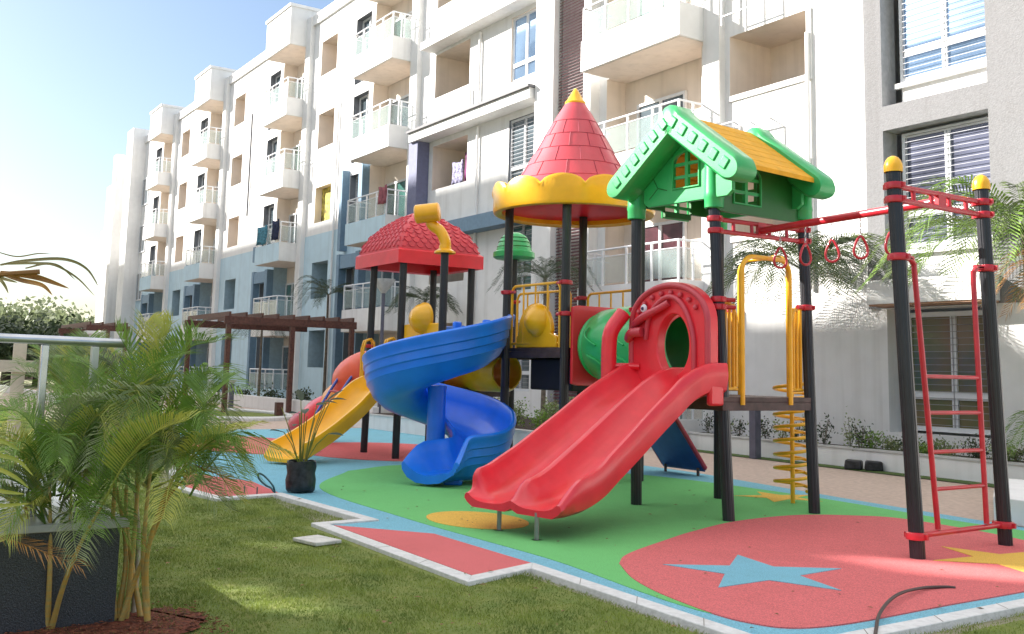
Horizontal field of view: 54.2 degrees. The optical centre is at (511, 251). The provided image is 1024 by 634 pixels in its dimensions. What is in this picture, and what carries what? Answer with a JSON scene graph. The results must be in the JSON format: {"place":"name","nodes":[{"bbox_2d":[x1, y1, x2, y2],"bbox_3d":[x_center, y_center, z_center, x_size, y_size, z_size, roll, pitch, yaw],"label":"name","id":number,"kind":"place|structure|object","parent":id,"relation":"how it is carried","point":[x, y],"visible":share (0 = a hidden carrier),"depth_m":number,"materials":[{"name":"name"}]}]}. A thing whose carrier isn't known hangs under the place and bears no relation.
{"place":"outdoors","nodes":[
{"label":"outdoors","id":0,"kind":"place"},
{"bbox_2d":[0,252,99,295],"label":"palm frond","id":1,"kind":"object","parent":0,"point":[22,274],"visible":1,"depth_m":3.10,"materials":[{"name":"green plant"}]},
{"bbox_2d":[0,416,166,490],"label":"lawn grass","id":2,"kind":"structure","parent":0,"point":[26,423],"depth_m":13.97,"materials":[{"name":"plant"}]},
{"bbox_2d":[0,0,334,319],"label":"sky","id":3,"kind":"structure","parent":0,"point":[76,76],"materials":[{"name":"blue"}]},
{"bbox_2d":[0,389,1019,526],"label":"path","id":4,"kind":"structure","parent":0,"point":[880,488],"depth_m":14.36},
{"bbox_2d":[0,385,55,402],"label":"wall","id":5,"kind":"structure","parent":4,"relation":"on","point":[8,390],"depth_m":41.19,"materials":[{"name":"paint"}]},
{"bbox_2d":[56,321,129,391],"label":"pergola","id":6,"kind":"object","parent":4,"relation":"on","point":[85,326],"visible":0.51,"depth_m":43.88,"materials":[{"name":"brown paint"}]},
{"bbox_2d":[165,411,273,416],"bbox_3d":[-8.526,4.815,29.571,3.200,0.001,6.000,6,-8,-33],"label":"lawn bed","id":7,"kind":"object","parent":4,"relation":"on","point":[251,414],"visible":0.27,"depth_m":30.05,"materials":[{"name":"green plant"}]},
{"bbox_2d":[274,402,283,415],"bbox_3d":[-6.914,4.686,29.702,0.200,0.420,0.200,6,-8,-33],"label":"marker post","id":8,"kind":"object","parent":7,"relation":"on","point":[278,411],"visible":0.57,"depth_m":29.63,"materials":[{"name":"brown paint"}]},
{"bbox_2d":[162,407,292,421],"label":"bed kerb","id":9,"kind":"structure","parent":4,"relation":"on","point":[288,416],"depth_m":27.46,"materials":[{"name":"concrete"}]},
{"bbox_2d":[228,380,236,407],"bbox_3d":[-9.355,4.782,33.373,0.310,1.002,0.310,6,-8,-33],"label":"bollard light","id":10,"kind":"object","parent":4,"relation":"on","point":[231,399],"visible":0.57,"depth_m":33.32,"materials":[{"name":"metal"}]},
{"bbox_2d":[108,382,378,412],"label":"wall","id":11,"kind":"structure","parent":4,"relation":"on","point":[261,402],"depth_m":34.62,"materials":[{"name":"paint"}]},
{"bbox_2d":[236,385,256,394],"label":"shrub","id":12,"kind":"object","parent":4,"relation":"on","point":[246,392],"visible":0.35,"depth_m":39.34,"materials":[{"name":"green plant"}]},
{"bbox_2d":[231,329,295,394],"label":"palm tree","id":13,"kind":"object","parent":4,"relation":"on","point":[260,365],"visible":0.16,"depth_m":40.40,"materials":[{"name":"green plant"}]},
{"bbox_2d":[251,382,286,397],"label":"shrub","id":14,"kind":"object","parent":4,"relation":"on","point":[268,393],"visible":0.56,"depth_m":37.03,"materials":[{"name":"green plant"}]},
{"bbox_2d":[183,311,356,412],"bbox_3d":[-8.362,3.818,34.204,4.500,3.160,4.500,6,-8,-33],"label":"pergola","id":15,"kind":"object","parent":4,"relation":"on","point":[292,324],"visible":0.69,"depth_m":32.71,"materials":[{"name":"brown paint"}]},
{"bbox_2d":[292,386,315,400],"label":"shrub","id":16,"kind":"object","parent":4,"relation":"on","point":[307,397],"visible":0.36,"depth_m":34.56,"materials":[{"name":"green plant"}]},
{"bbox_2d":[377,278,394,412],"bbox_3d":[-3.681,2.775,28.208,0.651,4.002,0.651,6,-8,-33],"label":"garden lamp","id":17,"kind":"object","parent":4,"relation":"on","point":[384,285],"visible":0.73,"depth_m":28.25,"materials":[{"name":"metal"}]},
{"bbox_2d":[352,413,711,449],"bbox_3d":[-0.105,4.182,23.799,4.670,0.411,9.820,6,-8,-33],"label":"planter","id":18,"kind":"object","parent":4,"relation":"on","point":[381,421],"visible":0.05,"depth_m":23.23,"materials":[{"name":"concrete"}]},
{"bbox_2d":[514,397,528,426],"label":"shrub","id":19,"kind":"object","parent":18,"relation":"in","point":[522,412],"visible":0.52,"depth_m":21.62,"materials":[{"name":"green plant"}]},
{"bbox_2d":[518,407,554,427],"bbox_3d":[0.520,3.333,19.654,0.649,0.594,0.950,3,-7,-17],"label":"shrub","id":20,"kind":"object","parent":18,"relation":"in","point":[537,424],"visible":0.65,"depth_m":19.64,"materials":[{"name":"green plant"}]},
{"bbox_2d":[484,256,601,419],"bbox_3d":[0.740,2.147,23.253,2.840,4.260,2.520,2,-7,-4],"label":"palm tree","id":21,"kind":"object","parent":18,"relation":"in","point":[546,275],"visible":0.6,"depth_m":23.20,"materials":[{"name":"green plant"}]},
{"bbox_2d":[534,404,558,420],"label":"shrub","id":22,"kind":"object","parent":18,"relation":"in","point":[548,409],"visible":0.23,"depth_m":20.51,"materials":[{"name":"green plant"}]},
{"bbox_2d":[542,394,558,419],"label":"shrub","id":23,"kind":"object","parent":18,"relation":"in","point":[552,413],"visible":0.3,"depth_m":20.23,"materials":[{"name":"green plant"}]},
{"bbox_2d":[749,411,760,458],"bbox_3d":[4.444,3.274,18.318,0.310,1.002,0.310,6,-8,-33],"label":"bollard light","id":24,"kind":"object","parent":4,"relation":"on","point":[754,434],"visible":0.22,"depth_m":18.26,"materials":[{"name":"metal"}]},
{"bbox_2d":[697,449,993,486],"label":"grass verge","id":25,"kind":"object","parent":4,"relation":"on","point":[891,473],"depth_m":16.16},
{"bbox_2d":[844,459,862,469],"bbox_3d":[5.616,3.501,16.463,0.280,0.159,0.200,-2,-8,28],"label":"grow bag","id":26,"kind":"object","parent":25,"relation":"on","point":[852,464],"visible":1,"depth_m":16.38,"materials":[{"name":"fabric"}]},
{"bbox_2d":[864,460,882,470],"bbox_3d":[5.888,3.487,16.299,0.280,0.159,0.200,0,-7,14],"label":"grow bag","id":27,"kind":"object","parent":25,"relation":"on","point":[870,465],"visible":1,"depth_m":16.21,"materials":[{"name":"fabric"}]},
{"bbox_2d":[687,432,1023,483],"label":"planter","id":28,"kind":"object","parent":4,"relation":"on","point":[965,468],"visible":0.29,"depth_m":16.38,"materials":[{"name":"concrete"}]},
{"bbox_2d":[699,411,713,432],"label":"shrub","id":29,"kind":"object","parent":28,"relation":"on","point":[707,425],"visible":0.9,"depth_m":20.44,"materials":[{"name":"green plant"}]},
{"bbox_2d":[730,416,745,435],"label":"shrub","id":30,"kind":"object","parent":28,"relation":"on","point":[740,426],"visible":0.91,"depth_m":19.74,"materials":[{"name":"green plant"}]},
{"bbox_2d":[761,416,776,438],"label":"shrub","id":31,"kind":"object","parent":28,"relation":"on","point":[763,432],"visible":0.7,"depth_m":18.95,"materials":[{"name":"green plant"}]},
{"bbox_2d":[772,419,789,437],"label":"shrub","id":32,"kind":"object","parent":28,"relation":"on","point":[784,433],"visible":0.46,"depth_m":18.52,"materials":[{"name":"green plant"}]},
{"bbox_2d":[705,229,911,441],"bbox_3d":[5.333,1.728,18.370,4.057,4.127,4.023,6,-8,-33],"label":"palm tree","id":33,"kind":"object","parent":28,"relation":"in","point":[819,255],"visible":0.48,"depth_m":17.84,"materials":[{"name":"green plant"}]},
{"bbox_2d":[817,413,837,444],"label":"shrub","id":34,"kind":"object","parent":28,"relation":"on","point":[825,430],"visible":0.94,"depth_m":17.54,"materials":[{"name":"green plant"}]},
{"bbox_2d":[841,406,862,446],"bbox_3d":[5.856,3.062,17.235,0.369,0.809,0.376,1,-7,0],"label":"shrub","id":35,"kind":"object","parent":28,"relation":"on","point":[849,438],"visible":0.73,"depth_m":17.23,"materials":[{"name":"green plant"}]},
{"bbox_2d":[849,418,872,447],"bbox_3d":[5.858,3.107,16.835,0.412,0.624,0.354,-3,-8,32],"label":"shrub","id":36,"kind":"object","parent":28,"relation":"in","point":[859,435],"visible":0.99,"depth_m":16.81,"materials":[{"name":"green plant"}]},
{"bbox_2d":[847,427,889,449],"bbox_3d":[5.994,3.198,16.824,0.726,0.490,0.522,-2,-8,28],"label":"shrub","id":37,"kind":"object","parent":28,"relation":"in","point":[870,443],"visible":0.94,"depth_m":16.79,"materials":[{"name":"green plant"}]},
{"bbox_2d":[877,435,902,450],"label":"shrub","id":38,"kind":"object","parent":28,"relation":"in","point":[889,444],"visible":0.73,"depth_m":16.60,"materials":[{"name":"green plant"}]},
{"bbox_2d":[918,437,941,454],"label":"shrub","id":39,"kind":"object","parent":28,"relation":"in","point":[923,449],"visible":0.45,"depth_m":15.91,"materials":[{"name":"green plant"}]},
{"bbox_2d":[850,174,1023,298],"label":"palm tree","id":40,"kind":"object","parent":28,"relation":"in","point":[968,223],"visible":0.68,"depth_m":15.04,"materials":[{"name":"green plant"}]},
{"bbox_2d":[921,432,965,455],"bbox_3d":[6.826,3.092,15.771,0.490,0.486,0.738,6,-8,-33],"label":"shrub","id":41,"kind":"object","parent":28,"relation":"in","point":[943,447],"visible":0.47,"depth_m":15.75,"materials":[{"name":"green plant"}]},
{"bbox_2d":[956,433,991,458],"bbox_3d":[7.227,3.054,15.427,0.681,0.496,0.571,0,-7,13],"label":"shrub","id":42,"kind":"object","parent":28,"relation":"in","point":[976,455],"visible":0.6,"depth_m":15.43,"materials":[{"name":"green plant"}]},
{"bbox_2d":[979,244,1023,321],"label":"palm tree","id":43,"kind":"object","parent":28,"relation":"in","point":[1001,281],"visible":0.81,"depth_m":14.69,"materials":[{"name":"green plant"}]},
{"bbox_2d":[987,443,1023,462],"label":"shrub","id":44,"kind":"object","parent":28,"relation":"in","point":[1016,457],"visible":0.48,"depth_m":14.76,"materials":[{"name":"green plant"}]},
{"bbox_2d":[1005,410,1023,455],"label":"palm tree","id":45,"kind":"object","parent":28,"relation":"in","point":[1020,426],"visible":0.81,"depth_m":14.53,"materials":[{"name":"green plant"}]},
{"bbox_2d":[993,479,1023,526],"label":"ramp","id":46,"kind":"structure","parent":4,"relation":"on","point":[1016,488],"depth_m":10.40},
{"bbox_2d":[0,372,1023,633],"bbox_3d":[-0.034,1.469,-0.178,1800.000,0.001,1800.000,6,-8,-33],"label":"ground","id":47,"kind":"structure","parent":0,"point":[996,622],"depth_m":6.75,"materials":[{"name":"plant"}]},
{"bbox_2d":[0,438,32,507],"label":"palm frond","id":48,"kind":"object","parent":47,"relation":"on","point":[7,472],"visible":1,"depth_m":4.60,"materials":[{"name":"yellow plant"}]},
{"bbox_2d":[0,343,38,463],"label":"board fence","id":49,"kind":"object","parent":47,"relation":"on","point":[20,349],"visible":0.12,"depth_m":8.57,"materials":[{"name":"wood"}]},
{"bbox_2d":[0,298,78,377],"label":"tree","id":50,"kind":"object","parent":47,"relation":"on","point":[31,308],"visible":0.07,"depth_m":87.66,"materials":[{"name":"plant"}]},
{"bbox_2d":[0,314,82,385],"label":"tree","id":51,"kind":"object","parent":47,"relation":"on","point":[6,350],"visible":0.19,"depth_m":58.29,"materials":[{"name":"green plant"}]},
{"bbox_2d":[0,296,94,379],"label":"tree","id":52,"kind":"object","parent":47,"relation":"on","point":[45,310],"visible":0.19,"depth_m":83.26,"materials":[{"name":"plant"}]},
{"bbox_2d":[0,313,104,385],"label":"tree","id":53,"kind":"object","parent":47,"relation":"on","point":[34,330],"visible":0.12,"depth_m":60.98,"materials":[{"name":"green plant"}]},
{"bbox_2d":[10,296,94,377],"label":"tree","id":54,"kind":"object","parent":47,"relation":"on","point":[28,299],"visible":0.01,"depth_m":91.79,"materials":[{"name":"plant"}]},
{"bbox_2d":[0,458,129,633],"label":"raised planter","id":55,"kind":"object","parent":47,"relation":"on","point":[89,597],"visible":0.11,"depth_m":5.55,"materials":[{"name":"black stone"}]},
{"bbox_2d":[0,333,125,516],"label":"steel railing","id":56,"kind":"object","parent":55,"relation":"on","point":[94,343],"visible":0.38,"depth_m":5.93,"materials":[{"name":"silver metal"}]},
{"bbox_2d":[0,329,202,486],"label":"palm clump","id":57,"kind":"object","parent":55,"relation":"on","point":[58,386],"visible":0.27,"depth_m":7.67,"materials":[{"name":"plant"}]},
{"bbox_2d":[60,313,94,336],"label":"tree","id":58,"kind":"object","parent":47,"relation":"on","point":[78,316],"depth_m":89.19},
{"bbox_2d":[63,304,93,320],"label":"tree","id":59,"kind":"object","parent":47,"relation":"on","point":[81,313],"depth_m":94.16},
{"bbox_2d":[4,601,232,633],"bbox_3d":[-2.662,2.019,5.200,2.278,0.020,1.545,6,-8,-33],"label":"mulch","id":60,"kind":"object","parent":47,"relation":"on","point":[165,621],"visible":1,"depth_m":5.55,"materials":[{"name":"soil"}]},
{"bbox_2d":[0,352,208,628],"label":"palm clump","id":61,"kind":"object","parent":60,"relation":"on","point":[30,452],"visible":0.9,"depth_m":5.47,"materials":[{"name":"green plant"}]},
{"bbox_2d":[5,308,298,621],"bbox_3d":[-2.065,1.212,5.763,1.384,1.815,2.002,6,-8,-33],"label":"palm clump","id":62,"kind":"object","parent":60,"relation":"on","point":[161,446],"visible":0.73,"depth_m":5.67,"materials":[{"name":"green plant"}]},
{"bbox_2d":[293,535,340,545],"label":"stone slab","id":63,"kind":"structure","parent":47,"relation":"on","point":[318,540],"depth_m":8.39,"materials":[{"name":"stone"}]},
{"bbox_2d":[285,275,356,394],"bbox_3d":[-6.857,3.312,36.812,3.012,4.859,3.011,6,-8,-33],"label":"palm tree","id":64,"kind":"object","parent":47,"relation":"on","point":[320,290],"visible":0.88,"depth_m":36.81,"materials":[{"name":"green plant"}]},
{"bbox_2d":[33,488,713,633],"bbox_3d":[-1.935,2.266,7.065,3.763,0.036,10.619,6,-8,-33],"label":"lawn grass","id":65,"kind":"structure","parent":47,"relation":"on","point":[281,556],"depth_m":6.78,"materials":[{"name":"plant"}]},
{"bbox_2d":[385,286,462,318],"bbox_3d":[-2.666,3.023,30.191,2.490,4.033,2.603,1,-7,3],"label":"palm tree","id":66,"kind":"object","parent":47,"relation":"on","point":[426,295],"visible":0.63,"depth_m":30.06,"materials":[{"name":"green plant"}]},
{"bbox_2d":[95,0,1023,460],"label":"apartment building","id":67,"kind":"structure","parent":47,"relation":"on","point":[311,130],"depth_m":26.78,"materials":[{"name":"paint"}]},
{"bbox_2d":[135,272,143,300],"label":"window","id":68,"kind":"structure","parent":67,"relation":"in","point":[138,293],"depth_m":64.58,"materials":[{"name":"glass"}]},
{"bbox_2d":[138,224,146,253],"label":"window","id":69,"kind":"structure","parent":67,"relation":"in","point":[141,248],"depth_m":64.91,"materials":[{"name":"glass"}]},
{"bbox_2d":[141,176,148,206],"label":"window","id":70,"kind":"structure","parent":67,"relation":"in","point":[145,193],"depth_m":65.25,"materials":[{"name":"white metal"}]},
{"bbox_2d":[197,231,201,262],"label":"window","id":71,"kind":"structure","parent":67,"relation":"in","point":[199,237],"depth_m":55.15,"materials":[{"name":"glass"}]},
{"bbox_2d":[201,175,204,202],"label":"window","id":72,"kind":"structure","parent":67,"relation":"in","point":[203,177],"depth_m":55.54,"materials":[{"name":"white metal"}]},
{"bbox_2d":[256,225,266,245],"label":"towel","id":73,"kind":"object","parent":67,"relation":"hanging from","point":[261,235],"visible":1,"depth_m":43.29,"materials":[{"name":"teal fabric"}]},
{"bbox_2d":[267,206,273,243],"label":"window","id":74,"kind":"structure","parent":67,"relation":"in","point":[271,209],"depth_m":46.12,"materials":[{"name":"white metal"}]},
{"bbox_2d":[271,139,277,172],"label":"window","id":75,"kind":"structure","parent":67,"relation":"in","point":[274,144],"depth_m":46.48,"materials":[{"name":"glass"}]},
{"bbox_2d":[271,219,279,239],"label":"blanket","id":76,"kind":"object","parent":67,"relation":"hanging from","point":[275,230],"visible":1,"depth_m":42.00,"materials":[{"name":"blue fabric"}]},
{"bbox_2d":[274,74,280,102],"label":"window","id":77,"kind":"structure","parent":67,"relation":"in","point":[278,78],"depth_m":46.88,"materials":[{"name":"glass"}]},
{"bbox_2d":[280,346,288,389],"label":"window","id":78,"kind":"structure","parent":67,"relation":"in","point":[284,365],"depth_m":43.90,"materials":[{"name":"glass"}]},
{"bbox_2d":[284,282,293,314],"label":"window","id":79,"kind":"structure","parent":67,"relation":"in","point":[289,286],"depth_m":44.14,"materials":[{"name":"glass"}]},
{"bbox_2d":[288,212,297,242],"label":"window","id":80,"kind":"structure","parent":67,"relation":"in","point":[293,217],"depth_m":44.48,"materials":[{"name":"white metal"}]},
{"bbox_2d":[291,144,300,170],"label":"window","id":81,"kind":"structure","parent":67,"relation":"in","point":[298,147],"depth_m":44.85,"materials":[{"name":"white metal"}]},
{"bbox_2d":[295,76,303,98],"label":"window","id":82,"kind":"structure","parent":67,"relation":"in","point":[300,86],"depth_m":45.22,"materials":[{"name":"glass"}]},
{"bbox_2d":[354,176,358,221],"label":"window","id":83,"kind":"structure","parent":67,"relation":"in","point":[357,177],"depth_m":38.41,"materials":[{"name":"white metal"}]},
{"bbox_2d":[358,94,368,135],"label":"window","id":84,"kind":"structure","parent":67,"relation":"in","point":[364,101],"depth_m":38.53,"materials":[{"name":"glass"}]},
{"bbox_2d":[360,16,371,81],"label":"window","id":85,"kind":"structure","parent":67,"relation":"in","point":[368,21],"depth_m":38.89,"materials":[{"name":"glass"}]},
{"bbox_2d":[377,184,386,204],"bbox_3d":[-4.381,-1.911,33.799,0.072,0.653,0.614,6,-8,-33],"label":"shawl","id":86,"kind":"object","parent":67,"relation":"hanging from","point":[382,196],"visible":1,"depth_m":33.76,"materials":[{"name":"fabric"}]},
{"bbox_2d":[380,272,399,306],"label":"window","id":87,"kind":"structure","parent":67,"relation":"in","point":[389,294],"depth_m":36.03,"materials":[{"name":"glass"}]},
{"bbox_2d":[384,178,405,215],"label":"window","id":88,"kind":"structure","parent":67,"relation":"in","point":[400,184],"depth_m":36.26,"materials":[{"name":"glass"}]},
{"bbox_2d":[387,94,408,126],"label":"window","id":89,"kind":"structure","parent":67,"relation":"in","point":[395,110],"depth_m":36.65,"materials":[{"name":"glass"}]},
{"bbox_2d":[391,11,411,38],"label":"window","id":90,"kind":"structure","parent":67,"relation":"in","point":[399,23],"depth_m":37.02,"materials":[{"name":"glass"}]},
{"bbox_2d":[451,159,463,184],"bbox_3d":[-1.759,-2.551,32.303,0.072,0.783,0.713,6,-8,-33],"label":"shirt","id":91,"kind":"object","parent":67,"relation":"hanging from","point":[458,172],"visible":0.92,"depth_m":32.25,"materials":[{"name":"white fabric"}]},
{"bbox_2d":[464,152,466,180],"bbox_3d":[-1.368,-2.686,31.734,0.072,1.033,0.516,6,-8,-33],"label":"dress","id":92,"kind":"object","parent":67,"relation":"hanging from","point":[465,174],"visible":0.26,"depth_m":31.85,"materials":[{"name":"fabric"}]},
{"bbox_2d":[514,320,528,390],"bbox_3d":[0.243,2.901,27.963,0.110,1.970,1.450,6,-8,-33],"label":"window","id":93,"kind":"structure","parent":67,"relation":"in","point":[523,385],"depth_m":27.76,"materials":[{"name":"glass"}]},
{"bbox_2d":[510,113,533,180],"bbox_3d":[0.375,-2.905,28.665,0.110,1.970,1.450,6,-8,-33],"label":"window","id":94,"kind":"structure","parent":67,"relation":"in","point":[522,129],"depth_m":28.85,"materials":[{"name":"white metal"}]},
{"bbox_2d":[513,224,531,291],"bbox_3d":[0.305,0.171,28.293,0.110,1.970,1.450,6,-8,-33],"label":"window","id":95,"kind":"structure","parent":67,"relation":"in","point":[526,230],"depth_m":28.20,"materials":[{"name":"glass"}]},
{"bbox_2d":[512,8,536,81],"bbox_3d":[0.456,-5.981,29.044,0.086,1.970,1.450,6,-8,-33],"label":"window","id":96,"kind":"structure","parent":67,"relation":"in","point":[524,26],"depth_m":29.17,"materials":[{"name":"glass"}]},
{"bbox_2d":[636,90,686,146],"bbox_3d":[3.657,-2.698,24.560,0.080,2.180,1.750,6,-8,-33],"label":"window","id":97,"kind":"structure","parent":67,"relation":"in","point":[644,124],"depth_m":24.96,"materials":[{"name":"glass"}]},
{"bbox_2d":[637,0,687,17],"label":"window","id":98,"kind":"structure","parent":67,"relation":"in","point":[644,7],"depth_m":25.38,"materials":[{"name":"glass"}]},
{"bbox_2d":[645,220,686,281],"bbox_3d":[3.587,0.379,24.188,0.080,2.180,1.750,6,-8,-33],"label":"window","id":99,"kind":"structure","parent":67,"relation":"in","point":[664,261],"depth_m":24.08,"materials":[{"name":"glass"}]},
{"bbox_2d":[898,0,985,82],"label":"window","id":100,"kind":"structure","parent":67,"relation":"in","point":[936,36],"depth_m":18.05,"materials":[{"name":"white metal"}]},
{"bbox_2d":[902,117,992,248],"bbox_3d":[7.701,-1.180,17.647,0.110,2.130,1.810,6,-8,-33],"label":"window","id":101,"kind":"structure","parent":67,"relation":"in","point":[960,149],"depth_m":17.72,"materials":[{"name":"white metal"}]},
{"bbox_2d":[910,310,990,434],"bbox_3d":[7.627,2.070,17.253,0.110,2.080,1.810,6,-8,-33],"label":"window","id":102,"kind":"structure","parent":67,"relation":"in","point":[948,336],"depth_m":17.31,"materials":[{"name":"white metal"}]},
{"bbox_2d":[168,460,1023,633],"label":"kerb","id":103,"kind":"structure","parent":47,"relation":"on","point":[932,624],"depth_m":6.83,"materials":[{"name":"concrete"}]},
{"bbox_2d":[909,610,1023,633],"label":"grass strip","id":104,"kind":"object","parent":47,"relation":"on","point":[975,631],"depth_m":6.00,"materials":[{"name":"plant"}]},
{"bbox_2d":[169,428,1023,633],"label":"play surface","id":105,"kind":"object","parent":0,"point":[817,565],"visible":0.66,"depth_m":8.74,"materials":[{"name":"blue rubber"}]},
{"bbox_2d":[257,473,275,492],"bbox_3d":[-2.824,2.670,11.547,0.276,0.225,0.068,-3,-8,30],"label":"cable loop","id":106,"kind":"object","parent":105,"relation":"on","point":[270,482],"visible":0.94,"depth_m":11.54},
{"bbox_2d":[271,389,345,492],"bbox_3d":[-2.391,2.233,11.875,0.852,1.188,0.764,-6,-10,45],"label":"potted plant","id":107,"kind":"object","parent":105,"relation":"on","point":[300,476],"visible":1,"depth_m":11.69,"materials":[{"name":"green plant"}]},
{"bbox_2d":[100,486,997,633],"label":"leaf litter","id":108,"kind":"object","parent":105,"relation":"on","point":[383,621],"visible":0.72,"depth_m":6.75,"materials":[{"name":"plant"}]},
{"bbox_2d":[264,88,1016,559],"bbox_3d":[-0.388,0.428,14.827,5.756,5.635,14.873,6,-8,-33],"label":"play structure","id":109,"kind":"object","parent":105,"relation":"on","point":[644,370],"visible":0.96,"depth_m":11.28,"materials":[{"name":"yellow plastic"}]},
{"bbox_2d":[873,585,955,633],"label":"hose","id":110,"kind":"object","parent":105,"relation":"on","point":[885,604],"visible":1,"depth_m":6.62,"materials":[{"name":"rubber"}]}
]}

